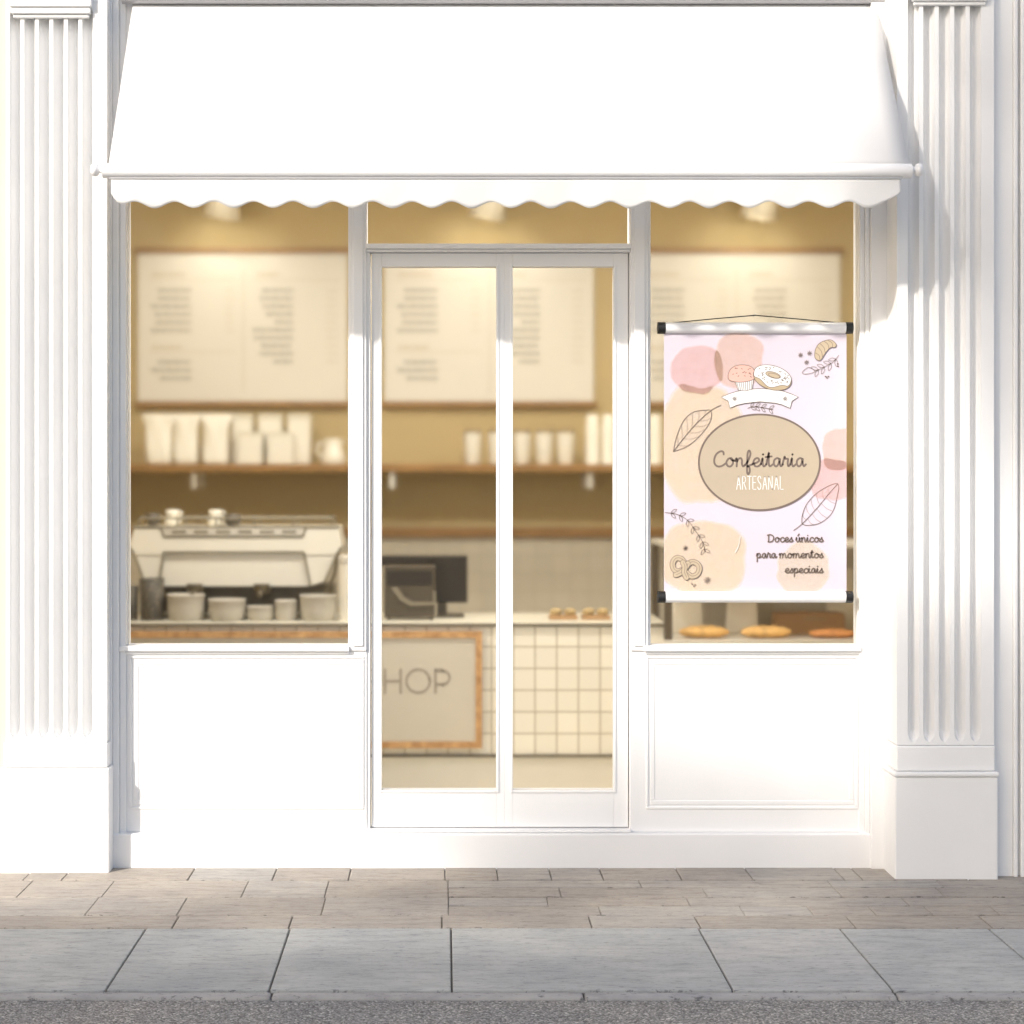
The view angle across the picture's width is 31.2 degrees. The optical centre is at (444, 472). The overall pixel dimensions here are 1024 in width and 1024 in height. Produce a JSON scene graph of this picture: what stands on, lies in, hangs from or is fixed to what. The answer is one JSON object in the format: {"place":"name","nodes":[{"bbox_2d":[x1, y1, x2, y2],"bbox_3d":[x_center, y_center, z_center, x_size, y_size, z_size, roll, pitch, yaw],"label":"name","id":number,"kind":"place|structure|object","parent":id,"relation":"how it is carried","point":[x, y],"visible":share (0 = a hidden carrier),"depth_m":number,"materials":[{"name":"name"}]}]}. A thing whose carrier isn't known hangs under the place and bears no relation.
{"place":"outdoors","nodes":[
{"label":"outdoors","id":0,"kind":"place"},
{"bbox_2d":[0,928,1023,992],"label":"pavement slabs","id":1,"kind":"structure","parent":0,"point":[583,960],"depth_m":5.64,"materials":[{"name":"grey concrete"}]},
{"bbox_2d":[0,868,1023,929],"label":"paver strip","id":2,"kind":"object","parent":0,"point":[417,898],"visible":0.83,"depth_m":6.45,"materials":[{"name":"grey stone"}]},
{"bbox_2d":[0,0,5,768],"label":"house wall","id":3,"kind":"structure","parent":2,"relation":"on","point":[2,372],"depth_m":6.94,"materials":[{"name":"beige paint"}]},
{"bbox_2d":[0,0,998,879],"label":"shopfront","id":4,"kind":"object","parent":2,"relation":"on","point":[334,534],"visible":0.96,"depth_m":7.00,"materials":[{"name":"white paint"}]},
{"bbox_2d":[119,202,349,653],"bbox_3d":[-0.801,-0.243,7.027,0.885,1.867,0.097,0,0,0],"label":"display window","id":5,"kind":"structure","parent":4,"relation":"in","point":[238,319],"depth_m":7.05,"materials":[{"name":"clear glass"}]},
{"bbox_2d":[372,253,503,826],"bbox_3d":[-0.027,0.257,7.045,0.507,2.197,0.055,0,0,0],"label":"door","id":6,"kind":"structure","parent":4,"relation":"in","point":[438,318],"depth_m":7.05,"materials":[{"name":"white paint"}]},
{"bbox_2d":[366,202,630,254],"bbox_3d":[0.204,-1.004,7.042,1.008,0.321,0.116,0,0,0],"label":"transom window","id":7,"kind":"structure","parent":4,"relation":"in","point":[411,227],"depth_m":7.05,"materials":[{"name":"clear glass"}]},
{"bbox_2d":[90,0,923,208],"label":"awning","id":8,"kind":"object","parent":4,"relation":"attached to","point":[550,104],"visible":1,"depth_m":6.67,"materials":[{"name":"fabric"}]},
{"bbox_2d":[504,253,627,826],"bbox_3d":[0.464,0.257,7.045,0.474,2.197,0.055,0,0,0],"label":"door","id":9,"kind":"structure","parent":4,"relation":"in","point":[566,314],"depth_m":7.05,"materials":[{"name":"white paint"}]},
{"bbox_2d":[643,202,860,653],"bbox_3d":[1.173,-0.243,7.027,0.834,1.867,0.097,0,0,0],"label":"display window","id":10,"kind":"structure","parent":4,"relation":"in","point":[728,259],"depth_m":7.05,"materials":[{"name":"clear glass"}]},
{"bbox_2d":[657,314,853,602],"bbox_3d":[1.180,-0.058,7.004,0.742,1.104,0.088,0,0,0],"label":"hanging banner","id":11,"kind":"object","parent":4,"relation":"hanging from","point":[754,462],"visible":1,"depth_m":6.98,"materials":[{"name":"printed cloth"},{"name":"metal"},{"name":"black plastic"}]},
{"bbox_2d":[994,0,1023,876],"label":"house wall","id":12,"kind":"structure","parent":2,"relation":"on","point":[1009,385],"depth_m":6.83,"materials":[{"name":"white paint"}]},
{"bbox_2d":[0,997,1023,1023],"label":"road","id":13,"kind":"structure","parent":0,"point":[584,1011],"depth_m":5.15,"materials":[{"name":"grey asphalt"}]},
{"bbox_2d":[0,993,1023,1000],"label":"kerb","id":14,"kind":"structure","parent":13,"relation":"on","point":[511,996],"depth_m":5.27,"materials":[{"name":"concrete"}]},
{"bbox_2d":[105,870,989,996],"bbox_3d":[0.000,1.605,6.305,18.000,0.191,1.990,0,0,0],"label":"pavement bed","id":15,"kind":"object","parent":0,"point":[450,946],"visible":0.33,"depth_m":5.82,"materials":[{"name":"grey concrete"}]},
{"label":"shop floor","id":16,"kind":"structure","parent":0,"visible":0},
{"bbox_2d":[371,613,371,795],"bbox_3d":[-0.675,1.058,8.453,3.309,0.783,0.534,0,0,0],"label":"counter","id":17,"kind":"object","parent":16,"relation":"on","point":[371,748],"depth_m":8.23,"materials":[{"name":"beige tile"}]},
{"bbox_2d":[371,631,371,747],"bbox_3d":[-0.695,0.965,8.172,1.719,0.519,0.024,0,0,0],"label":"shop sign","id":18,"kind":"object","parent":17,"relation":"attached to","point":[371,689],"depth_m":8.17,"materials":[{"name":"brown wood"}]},
{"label":"ground","id":19,"kind":"structure","parent":0,"visible":0},
{"bbox_2d":[371,255,371,527],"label":"shop back wall","id":20,"kind":"structure","parent":19,"relation":"on","point":[371,389],"depth_m":10.00,"materials":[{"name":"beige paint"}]},
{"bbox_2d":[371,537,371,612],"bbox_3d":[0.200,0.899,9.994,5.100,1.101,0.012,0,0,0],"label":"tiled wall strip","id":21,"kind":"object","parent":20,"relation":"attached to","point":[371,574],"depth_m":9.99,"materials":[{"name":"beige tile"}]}
]}

